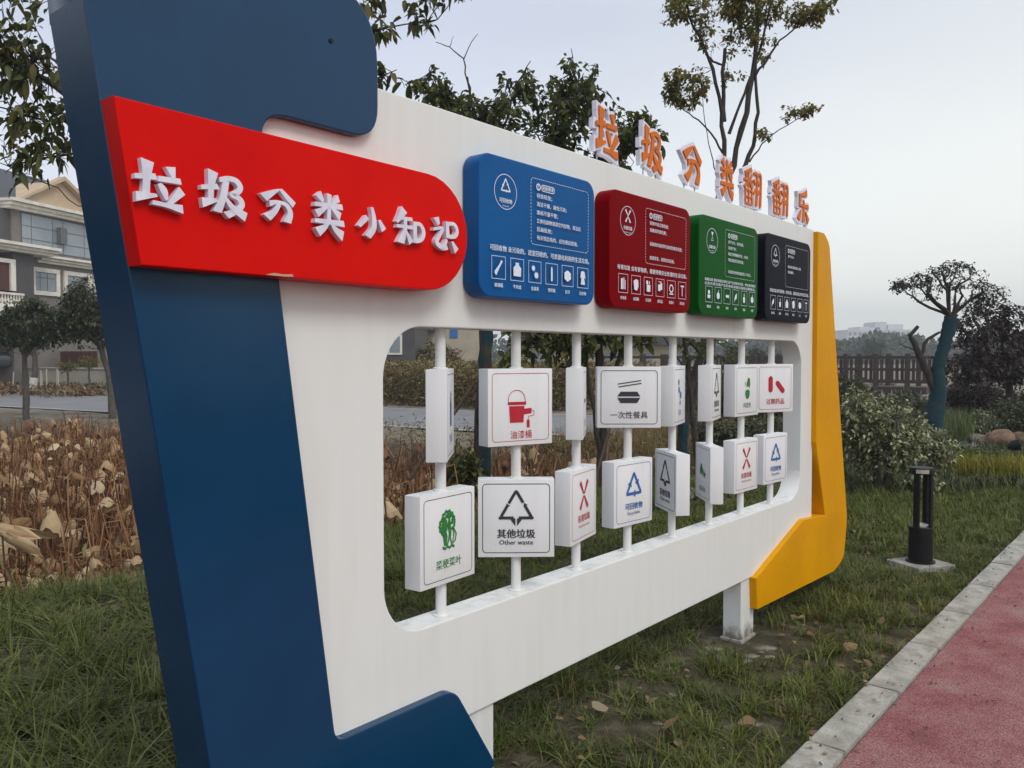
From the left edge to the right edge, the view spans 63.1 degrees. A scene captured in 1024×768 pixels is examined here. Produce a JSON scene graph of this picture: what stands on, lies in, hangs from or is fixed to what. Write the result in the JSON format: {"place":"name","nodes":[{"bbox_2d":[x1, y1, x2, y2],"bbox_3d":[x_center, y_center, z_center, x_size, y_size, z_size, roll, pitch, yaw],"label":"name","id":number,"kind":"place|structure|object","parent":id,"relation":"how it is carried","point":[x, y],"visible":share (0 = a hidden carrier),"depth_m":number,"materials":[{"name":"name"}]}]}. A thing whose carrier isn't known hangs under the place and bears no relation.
{"place":"outdoors","nodes":[
{"label":"outdoors","id":0,"kind":"place"},
{"bbox_2d":[0,511,136,574],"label":"water","id":1,"kind":"structure","parent":0,"point":[82,546],"depth_m":9.44,"materials":[{"name":"black liquid"}]},
{"bbox_2d":[0,553,34,593],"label":"lotus plant","id":2,"kind":"object","parent":1,"relation":"in","point":[2,574],"visible":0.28,"depth_m":6.88,"materials":[{"name":"brown plant"}]},
{"bbox_2d":[0,523,56,585],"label":"lotus plant","id":3,"kind":"object","parent":1,"relation":"in","point":[19,537],"visible":0.88,"depth_m":5.40,"materials":[{"name":"beige plant"}]},
{"bbox_2d":[12,566,44,597],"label":"lotus plant","id":4,"kind":"object","parent":1,"relation":"in","point":[36,570],"visible":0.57,"depth_m":6.16,"materials":[{"name":"brown plant"}]},
{"bbox_2d":[2,558,60,590],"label":"lotus plant","id":5,"kind":"object","parent":1,"relation":"in","point":[47,562],"visible":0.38,"depth_m":6.75,"materials":[{"name":"brown plant"}]},
{"bbox_2d":[32,553,65,582],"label":"lotus plant","id":6,"kind":"object","parent":1,"relation":"in","point":[38,559],"visible":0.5,"depth_m":6.48,"materials":[{"name":"beige plant"}]},
{"bbox_2d":[46,551,123,582],"bbox_3d":[-3.275,1.757,6.487,0.245,0.963,0.614,2,3,43],"label":"lotus plant","id":7,"kind":"object","parent":1,"relation":"in","point":[51,576],"visible":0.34,"depth_m":6.38,"materials":[{"name":"brown plant"}]},
{"bbox_2d":[44,553,136,581],"bbox_3d":[-3.339,1.793,6.522,0.395,0.890,0.798,2,3,42],"label":"lotus plant","id":8,"kind":"object","parent":1,"relation":"in","point":[126,563],"visible":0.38,"depth_m":6.67,"materials":[{"name":"brown plant"}]},
{"bbox_2d":[52,558,133,583],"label":"lotus plant","id":9,"kind":"object","parent":1,"relation":"in","point":[94,562],"visible":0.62,"depth_m":6.14,"materials":[{"name":"beige plant"}]},
{"bbox_2d":[61,556,125,581],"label":"lotus plant","id":10,"kind":"object","parent":1,"relation":"in","point":[94,573],"visible":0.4,"depth_m":6.22,"materials":[{"name":"brown plant"}]},
{"bbox_2d":[64,546,130,580],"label":"lotus plant","id":11,"kind":"object","parent":1,"relation":"in","point":[71,571],"visible":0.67,"depth_m":6.46,"materials":[{"name":"brown plant"}]},
{"bbox_2d":[129,555,142,570],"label":"lotus plant","id":12,"kind":"object","parent":1,"relation":"in","point":[134,561],"visible":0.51,"depth_m":6.39,"materials":[{"name":"beige plant"}]},
{"bbox_2d":[0,531,403,767],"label":"grass","id":13,"kind":"structure","parent":0,"point":[80,751],"depth_m":3.70,"materials":[{"name":"green plant"}]},
{"bbox_2d":[0,393,1022,451],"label":"road","id":14,"kind":"structure","parent":0,"point":[88,403],"depth_m":22.79,"materials":[{"name":"grey asphalt"}]},
{"bbox_2d":[944,405,992,440],"bbox_3d":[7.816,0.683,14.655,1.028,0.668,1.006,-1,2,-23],"label":"tall grass","id":15,"kind":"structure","parent":14,"relation":"on","point":[952,427],"depth_m":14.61,"materials":[{"name":"green plant"}]},
{"bbox_2d":[967,407,1022,434],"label":"shrub","id":16,"kind":"object","parent":14,"relation":"on","point":[986,421],"visible":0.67,"depth_m":14.93,"materials":[{"name":"green plant"}]},
{"bbox_2d":[0,358,1023,767],"bbox_3d":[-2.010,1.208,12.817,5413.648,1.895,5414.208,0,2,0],"label":"ground","id":17,"kind":"structure","parent":0,"point":[614,730],"depth_m":4.03,"materials":[{"name":"green plant"}]},
{"bbox_2d":[0,351,11,366],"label":"parked car","id":18,"kind":"object","parent":17,"relation":"on","point":[5,359],"visible":0.3,"depth_m":38.02,"materials":[{"name":"grey paint"}]},
{"bbox_2d":[8,328,52,388],"bbox_3d":[-19.017,-1.157,33.111,1.705,2.874,1.733,0,2,0],"label":"garden tree","id":19,"kind":"object","parent":17,"relation":"on","point":[33,379],"visible":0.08,"depth_m":32.91,"materials":[{"name":"grey plant"}]},
{"bbox_2d":[0,296,66,420],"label":"round tree","id":20,"kind":"object","parent":17,"relation":"on","point":[38,333],"visible":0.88,"depth_m":19.78,"materials":[{"name":"green plant"}]},
{"bbox_2d":[0,381,106,397],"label":"dry row","id":21,"kind":"object","parent":17,"relation":"on","point":[70,390],"visible":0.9,"depth_m":31.62,"materials":[{"name":"plant"}]},
{"bbox_2d":[0,169,107,381],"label":"villa","id":22,"kind":"object","parent":17,"relation":"on","point":[44,252],"visible":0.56,"depth_m":39.65,"materials":[{"name":"paint"}]},
{"bbox_2d":[0,262,9,290],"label":"porch door","id":23,"kind":"structure","parent":22,"relation":"in","point":[4,267],"depth_m":36.70,"materials":[{"name":"red wood"}]},
{"bbox_2d":[36,271,55,291],"bbox_3d":[-22.362,-4.877,39.868,0.156,0.894,1.270,0,2,15],"label":"window","id":24,"kind":"structure","parent":22,"relation":"in","point":[44,281],"depth_m":39.87,"materials":[{"name":"grey glass"}]},
{"bbox_2d":[21,213,90,258],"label":"window","id":25,"kind":"structure","parent":22,"relation":"in","point":[37,230],"depth_m":40.31,"materials":[{"name":"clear glass"}]},
{"bbox_2d":[68,275,87,290],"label":"window","id":26,"kind":"structure","parent":22,"relation":"in","point":[70,278],"depth_m":41.62,"materials":[{"name":"grey glass"}]},
{"bbox_2d":[1,380,106,392],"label":"vegetable rows","id":27,"kind":"object","parent":17,"relation":"on","point":[85,384],"visible":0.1,"depth_m":35.38,"materials":[{"name":"green plant"}]},
{"bbox_2d":[28,367,105,384],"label":"retaining wall","id":28,"kind":"structure","parent":17,"relation":"on","point":[97,375],"depth_m":37.02,"materials":[{"name":"concrete"}]},
{"bbox_2d":[56,359,85,384],"bbox_3d":[-18.026,-0.376,34.041,0.934,1.294,1.023,2,2,39],"label":"sapling","id":29,"kind":"object","parent":17,"relation":"on","point":[68,366],"visible":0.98,"depth_m":33.93,"materials":[{"name":"green plant"}]},
{"bbox_2d":[60,351,97,367],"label":"yard wall","id":30,"kind":"structure","parent":17,"relation":"on","point":[66,356],"depth_m":40.05,"materials":[{"name":"concrete"}]},
{"bbox_2d":[48,274,116,418],"bbox_3d":[-9.781,-0.875,19.967,2.535,3.484,1.835,0,2,0],"label":"round tree","id":31,"kind":"object","parent":17,"relation":"on","point":[72,308],"visible":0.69,"depth_m":19.72,"materials":[{"name":"green plant"}]},
{"bbox_2d":[77,355,101,385],"bbox_3d":[-17.188,-0.582,34.024,0.982,1.315,0.882,-2,2,-40],"label":"sapling","id":32,"kind":"object","parent":17,"relation":"on","point":[87,364],"visible":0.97,"depth_m":33.97,"materials":[{"name":"green plant"}]},
{"bbox_2d":[0,0,471,196],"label":"broadleaf tree","id":33,"kind":"object","parent":17,"relation":"on","point":[23,67],"visible":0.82,"depth_m":6.19,"materials":[{"name":"green plant"}]},
{"bbox_2d":[0,411,654,594],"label":"withered lotus","id":34,"kind":"object","parent":17,"relation":"on","point":[105,535],"depth_m":9.97,"materials":[{"name":"brown plant"}]},
{"bbox_2d":[0,413,721,592],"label":"dry weeds","id":35,"kind":"object","parent":17,"relation":"on","point":[125,547],"visible":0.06,"depth_m":12.29,"materials":[{"name":"brown plant"}]},
{"bbox_2d":[386,328,427,361],"bbox_3d":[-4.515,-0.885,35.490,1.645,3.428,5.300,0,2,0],"label":"house","id":36,"kind":"structure","parent":17,"relation":"on","point":[406,344],"depth_m":32.98,"materials":[{"name":"stone"}]},
{"bbox_2d":[388,334,401,354],"bbox_3d":[-4.622,-1.557,32.937,0.570,0.800,0.040,0,2,0],"label":"window frame","id":37,"kind":"structure","parent":36,"relation":"in","point":[389,353],"depth_m":32.92,"materials":[{"name":"plastic"}]},
{"bbox_2d":[390,336,399,352],"bbox_3d":[-4.622,-1.557,32.927,0.410,0.640,0.040,0,2,0],"label":"window","id":38,"kind":"structure","parent":36,"relation":"in","point":[395,348],"depth_m":32.91,"materials":[{"name":"grey glass"}]},
{"bbox_2d":[407,386,472,480],"bbox_3d":[-0.787,0.538,9.270,0.855,1.009,0.052,-1,2,-37],"label":"prop pole","id":39,"kind":"object","parent":17,"relation":"on","point":[423,458],"visible":0.62,"depth_m":9.16,"materials":[{"name":"brown wood"}]},
{"bbox_2d":[416,339,464,360],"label":"shrub","id":40,"kind":"object","parent":17,"relation":"on","point":[428,353],"visible":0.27,"depth_m":33.74,"materials":[{"name":"green plant"}]},
{"bbox_2d":[47,0,846,767],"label":"sign board","id":41,"kind":"object","parent":17,"relation":"on","point":[297,222],"visible":1,"depth_m":2.28,"materials":[{"name":"white paint"}]},
{"bbox_2d":[405,484,473,591],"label":"turning block","id":42,"kind":"structure","parent":41,"relation":"attached to","point":[439,536],"depth_m":2.63,"materials":[{"name":"paint"}]},
{"bbox_2d":[426,367,453,462],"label":"turning block","id":43,"kind":"structure","parent":41,"relation":"attached to","point":[439,414],"depth_m":2.54,"materials":[{"name":"paint"}]},
{"bbox_2d":[479,367,551,446],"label":"turning block","id":44,"kind":"structure","parent":41,"relation":"attached to","point":[515,406],"depth_m":2.93,"materials":[{"name":"paint"}]},
{"bbox_2d":[478,476,553,557],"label":"turning block","id":45,"kind":"structure","parent":41,"relation":"attached to","point":[515,517],"depth_m":2.95,"materials":[{"name":"paint"}]},
{"bbox_2d":[555,463,595,546],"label":"turning block","id":46,"kind":"structure","parent":41,"relation":"attached to","point":[575,505],"depth_m":3.18,"materials":[{"name":"paint"}]},
{"bbox_2d":[566,366,585,439],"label":"turning block","id":47,"kind":"structure","parent":41,"relation":"attached to","point":[575,402],"depth_m":3.12,"materials":[{"name":"paint"}]},
{"bbox_2d":[602,456,651,528],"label":"turning block","id":48,"kind":"structure","parent":41,"relation":"attached to","point":[626,491],"depth_m":3.50,"materials":[{"name":"paint"}]},
{"bbox_2d":[595,365,660,428],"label":"turning block","id":49,"kind":"structure","parent":41,"relation":"attached to","point":[627,396],"depth_m":3.52,"materials":[{"name":"paint"}]},
{"bbox_2d":[659,364,684,426],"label":"turning block","id":50,"kind":"structure","parent":41,"relation":"attached to","point":[672,395],"depth_m":3.73,"materials":[{"name":"paint"}]},
{"bbox_2d":[655,448,689,515],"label":"turning block","id":51,"kind":"structure","parent":41,"relation":"attached to","point":[672,481],"depth_m":3.77,"materials":[{"name":"paint"}]},
{"bbox_2d":[695,442,723,503],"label":"turning block","id":52,"kind":"structure","parent":41,"relation":"attached to","point":[709,471],"depth_m":4.03,"materials":[{"name":"paint"}]},
{"bbox_2d":[698,364,720,421],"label":"turning block","id":53,"kind":"structure","parent":41,"relation":"attached to","point":[709,392],"depth_m":4.02,"materials":[{"name":"paint"}]},
{"bbox_2d":[723,437,757,493],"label":"turning block","id":54,"kind":"structure","parent":41,"relation":"attached to","point":[740,465],"depth_m":4.36,"materials":[{"name":"paint"}]},
{"bbox_2d":[724,363,757,416],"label":"turning block","id":55,"kind":"structure","parent":41,"relation":"attached to","point":[740,389],"depth_m":4.35,"materials":[{"name":"paint"}]},
{"bbox_2d":[753,432,786,484],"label":"turning block","id":56,"kind":"structure","parent":41,"relation":"attached to","point":[772,459],"depth_m":4.69,"materials":[{"name":"paint"}]},
{"bbox_2d":[758,363,792,412],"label":"turning block","id":57,"kind":"structure","parent":41,"relation":"attached to","point":[775,387],"depth_m":4.70,"materials":[{"name":"paint"}]},
{"bbox_2d":[427,329,478,386],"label":"house","id":58,"kind":"structure","parent":17,"relation":"on","point":[466,342],"depth_m":39.95,"materials":[{"name":"concrete"}]},
{"bbox_2d":[446,444,486,499],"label":"shrub","id":59,"kind":"object","parent":17,"relation":"on","point":[468,468],"visible":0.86,"depth_m":9.21,"materials":[{"name":"green plant"}]},
{"bbox_2d":[0,485,1023,767],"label":"leaf litter","id":60,"kind":"object","parent":17,"relation":"on","point":[882,619],"visible":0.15,"depth_m":4.09,"materials":[{"name":"brown plant"}]},
{"bbox_2d":[383,359,666,410],"bbox_3d":[-2.449,-0.070,28.649,14.286,1.645,7.740,1,2,29],"label":"hedge","id":61,"kind":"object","parent":17,"relation":"on","point":[403,380],"depth_m":25.38,"materials":[{"name":"green plant"}]},
{"bbox_2d":[405,34,668,476],"bbox_3d":[0.274,-1.442,9.611,2.965,5.073,1.466,0,2,-14],"label":"broadleaf tree","id":62,"kind":"object","parent":17,"relation":"on","point":[571,100],"visible":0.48,"depth_m":9.47,"materials":[{"name":"green plant"}]},
{"bbox_2d":[498,331,666,486],"bbox_3d":[0.771,0.032,8.862,1.871,2.134,0.824,0,2,0],"label":"broadleaf tree","id":63,"kind":"object","parent":17,"relation":"on","point":[598,342],"visible":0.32,"depth_m":8.86,"materials":[{"name":"green plant"}]},
{"bbox_2d":[592,701,607,711],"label":"fallen leaf","id":64,"kind":"object","parent":17,"relation":"on","point":[597,705],"visible":1,"depth_m":3.47,"materials":[{"name":"beige plant"}]},
{"bbox_2d":[596,428,610,478],"bbox_3d":[0.902,0.819,8.579,0.031,0.932,0.626,1,2,34],"label":"prop pole","id":65,"kind":"object","parent":17,"relation":"on","point":[603,450],"visible":0.49,"depth_m":8.62,"materials":[{"name":"brown wood"}]},
{"bbox_2d":[521,332,691,376],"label":"house","id":66,"kind":"structure","parent":17,"relation":"on","point":[662,347],"depth_m":45.96,"materials":[{"name":"concrete"}]},
{"bbox_2d":[477,416,780,503],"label":"dry grass","id":67,"kind":"structure","parent":17,"relation":"on","point":[656,434],"depth_m":12.76,"materials":[{"name":"brown plant"}]},
{"bbox_2d":[662,717,676,729],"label":"fallen leaf","id":68,"kind":"object","parent":17,"relation":"on","point":[668,721],"visible":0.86,"depth_m":3.34,"materials":[{"name":"plant"}]},
{"bbox_2d":[385,539,1006,767],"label":"dry blades","id":69,"kind":"object","parent":17,"relation":"on","point":[717,663],"visible":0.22,"depth_m":3.93,"materials":[{"name":"plant"}]},
{"bbox_2d":[384,444,1023,550],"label":"grass","id":70,"kind":"structure","parent":17,"relation":"on","point":[964,519],"depth_m":7.70,"materials":[{"name":"green plant"}]},
{"bbox_2d":[663,337,757,490],"bbox_3d":[2.063,0.259,8.680,1.066,1.764,0.585,-1,2,-29],"label":"thin tree","id":71,"kind":"object","parent":70,"relation":"on","point":[692,396],"visible":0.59,"depth_m":8.60,"materials":[{"name":"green plant"}]},
{"bbox_2d":[1007,439,1020,452],"bbox_3d":[7.375,0.950,12.259,0.186,0.293,0.170,1,2,29],"label":"garden spotlight","id":72,"kind":"object","parent":70,"relation":"on","point":[1014,445],"visible":0.84,"depth_m":12.21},
{"bbox_2d":[695,364,727,421],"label":"hedge bush","id":73,"kind":"object","parent":17,"relation":"on","point":[722,399],"visible":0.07,"depth_m":16.91,"materials":[{"name":"green plant"}]},
{"bbox_2d":[689,413,763,446],"bbox_3d":[2.931,0.788,11.621,1.117,0.767,0.943,1,2,36],"label":"bush","id":74,"kind":"object","parent":17,"relation":"on","point":[719,432],"visible":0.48,"depth_m":11.39,"materials":[{"name":"green plant"}]},
{"bbox_2d":[738,715,755,724],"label":"fallen leaf","id":75,"kind":"object","parent":17,"relation":"on","point":[749,719],"visible":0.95,"depth_m":3.35,"materials":[{"name":"plant"}]},
{"bbox_2d":[660,0,838,453],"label":"thin tree","id":76,"kind":"object","parent":17,"relation":"on","point":[738,10],"visible":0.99,"depth_m":9.57,"materials":[{"name":"green plant"}]},
{"bbox_2d":[721,375,782,423],"bbox_3d":[4.883,0.374,16.905,1.482,1.310,1.680,0,2,0],"label":"hedge bush","id":77,"kind":"object","parent":17,"relation":"on","point":[758,415],"visible":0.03,"depth_m":16.74,"materials":[{"name":"green plant"}]},
{"bbox_2d":[492,329,1014,364],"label":"distant wood","id":78,"kind":"object","parent":17,"relation":"on","point":[853,346],"visible":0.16,"depth_m":159.84,"materials":[{"name":"green plant"}]},
{"bbox_2d":[724,415,782,436],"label":"bush","id":79,"kind":"object","parent":17,"relation":"on","point":[759,429],"visible":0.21,"depth_m":11.28,"materials":[{"name":"green plant"}]},
{"bbox_2d":[747,346,767,363],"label":"distant tree","id":80,"kind":"object","parent":17,"relation":"on","point":[756,351],"visible":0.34,"depth_m":59.82,"materials":[{"name":"green plant"}]},
{"bbox_2d":[755,645,776,649],"bbox_3d":[1.314,1.371,4.332,0.128,0.022,0.055,0,2,0],"label":"stone","id":81,"kind":"object","parent":17,"relation":"on","point":[764,647],"visible":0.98,"depth_m":4.32,"materials":[{"name":"stone"}]},
{"bbox_2d":[603,354,934,399],"bbox_3d":[8.621,-0.014,29.534,11.925,2.080,1.672,1,2,38],"label":"fence","id":82,"kind":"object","parent":17,"relation":"on","point":[874,369],"depth_m":26.40,"materials":[{"name":"brown wood"}]},
{"bbox_2d":[843,642,857,650],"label":"fallen leaf","id":83,"kind":"object","parent":17,"relation":"on","point":[850,644],"visible":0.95,"depth_m":4.27,"materials":[{"name":"plant"}]},
{"bbox_2d":[677,400,1023,495],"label":"ground cover","id":84,"kind":"object","parent":17,"relation":"on","point":[958,483],"visible":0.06,"depth_m":9.67,"materials":[{"name":"green plant"}]},
{"bbox_2d":[838,370,865,400],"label":"shrub","id":85,"kind":"object","parent":17,"relation":"on","point":[846,384],"visible":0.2,"depth_m":14.61,"materials":[{"name":"green plant"}]},
{"bbox_2d":[835,322,910,342],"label":"hospital block","id":86,"kind":"structure","parent":17,"relation":"on","point":[855,332],"depth_m":423.27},
{"bbox_2d":[859,337,888,360],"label":"distant tree","id":87,"kind":"object","parent":17,"relation":"on","point":[875,346],"visible":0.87,"depth_m":94.43,"materials":[{"name":"green plant"}]},
{"bbox_2d":[839,381,933,488],"bbox_3d":[4.044,0.610,9.258,1.224,1.283,0.925,1,2,38],"label":"shrub","id":88,"kind":"object","parent":17,"relation":"on","point":[862,426],"visible":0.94,"depth_m":9.09,"materials":[{"name":"green plant"}]},
{"bbox_2d":[871,393,928,416],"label":"shrub","id":89,"kind":"object","parent":17,"relation":"on","point":[917,404],"visible":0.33,"depth_m":19.28,"materials":[{"name":"green plant"}]},
{"bbox_2d":[890,387,926,399],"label":"shrub","id":90,"kind":"object","parent":17,"relation":"on","point":[914,394],"visible":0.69,"depth_m":25.57,"materials":[{"name":"green plant"}]},
{"bbox_2d":[886,466,954,572],"bbox_3d":[2.943,1.000,6.005,0.340,0.805,0.300,-1,2,-20],"label":"bollard light","id":91,"kind":"object","parent":17,"relation":"on","point":[920,543],"visible":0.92,"depth_m":5.95,"materials":[{"name":"metal"}]},
{"bbox_2d":[897,472,945,494],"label":"shrub","id":92,"kind":"object","parent":17,"relation":"on","point":[938,482],"visible":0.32,"depth_m":9.07,"materials":[{"name":"green plant"}]},
{"bbox_2d":[904,420,962,472],"bbox_3d":[5.201,0.826,10.402,0.727,0.777,0.772,0,2,0],"label":"shrub","id":93,"kind":"object","parent":17,"relation":"on","point":[940,447],"visible":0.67,"depth_m":10.24,"materials":[{"name":"green plant"}]},
{"bbox_2d":[888,259,1010,436],"bbox_3d":[7.149,-0.468,13.799,1.939,3.192,1.363,0,2,0],"label":"ornamental tree","id":94,"kind":"object","parent":17,"relation":"on","point":[935,376],"visible":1,"depth_m":13.71,"materials":[{"name":"green plant"}]},
{"bbox_2d":[954,444,986,460],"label":"shrub","id":95,"kind":"object","parent":17,"relation":"on","point":[973,451],"visible":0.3,"depth_m":11.60,"materials":[{"name":"green plant"}]},
{"bbox_2d":[934,446,1012,476],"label":"yellow grass","id":96,"kind":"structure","parent":17,"relation":"on","point":[960,464],"depth_m":10.27,"materials":[{"name":"plant"}]},
{"bbox_2d":[945,377,1004,417],"bbox_3d":[10.011,0.331,18.208,1.822,1.033,1.583,-2,3,-44],"label":"shrub","id":97,"kind":"object","parent":17,"relation":"on","point":[960,398],"visible":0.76,"depth_m":17.82,"materials":[{"name":"green plant"}]},
{"bbox_2d":[931,297,1023,404],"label":"purple leaf tree","id":98,"kind":"object","parent":17,"relation":"on","point":[1006,368],"visible":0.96,"depth_m":16.30,"materials":[{"name":"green plant"}]},
{"bbox_2d":[949,448,1023,483],"bbox_3d":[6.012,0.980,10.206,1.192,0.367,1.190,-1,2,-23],"label":"yellow grass","id":99,"kind":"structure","parent":17,"relation":"on","point":[1003,467],"depth_m":10.07,"materials":[{"name":"plant"}]},
{"bbox_2d":[969,444,1016,461],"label":"shrub","id":100,"kind":"object","parent":17,"relation":"on","point":[995,451],"visible":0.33,"depth_m":11.68,"materials":[{"name":"green plant"}]},
{"bbox_2d":[978,429,1015,444],"bbox_3d":[8.027,0.930,13.804,0.548,0.364,0.385,0,2,0],"label":"boulder","id":101,"kind":"object","parent":17,"relation":"on","point":[999,435],"visible":0.56,"depth_m":13.71,"materials":[{"name":"brown stone"}]},
{"bbox_2d":[970,386,1023,413],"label":"shrub","id":102,"kind":"object","parent":17,"relation":"on","point":[1021,396],"visible":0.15,"depth_m":17.72,"materials":[{"name":"green plant"}]},
{"bbox_2d":[986,393,1023,432],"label":"shrub","id":103,"kind":"object","parent":17,"relation":"on","point":[1009,409],"visible":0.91,"depth_m":14.58,"materials":[{"name":"green plant"}]},
{"bbox_2d":[988,449,1023,474],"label":"yellow grass","id":104,"kind":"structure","parent":17,"relation":"on","point":[1012,458],"depth_m":10.38,"materials":[{"name":"plant"}]},
{"bbox_2d":[1013,431,1023,442],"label":"boulder","id":105,"kind":"object","parent":17,"relation":"on","point":[1019,434],"visible":0.22,"depth_m":14.25,"materials":[{"name":"stone"}]},
{"bbox_2d":[0,0,1023,350],"label":"sky","id":106,"kind":"structure","parent":0,"point":[912,159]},
{"bbox_2d":[781,531,1023,767],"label":"path","id":107,"kind":"structure","parent":0,"point":[971,728],"depth_m":3.62,"materials":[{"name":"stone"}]},
{"bbox_2d":[805,529,1023,767],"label":"leaf litter","id":108,"kind":"object","parent":107,"relation":"on","point":[866,684],"visible":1,"depth_m":3.75,"materials":[{"name":"brown plant"}]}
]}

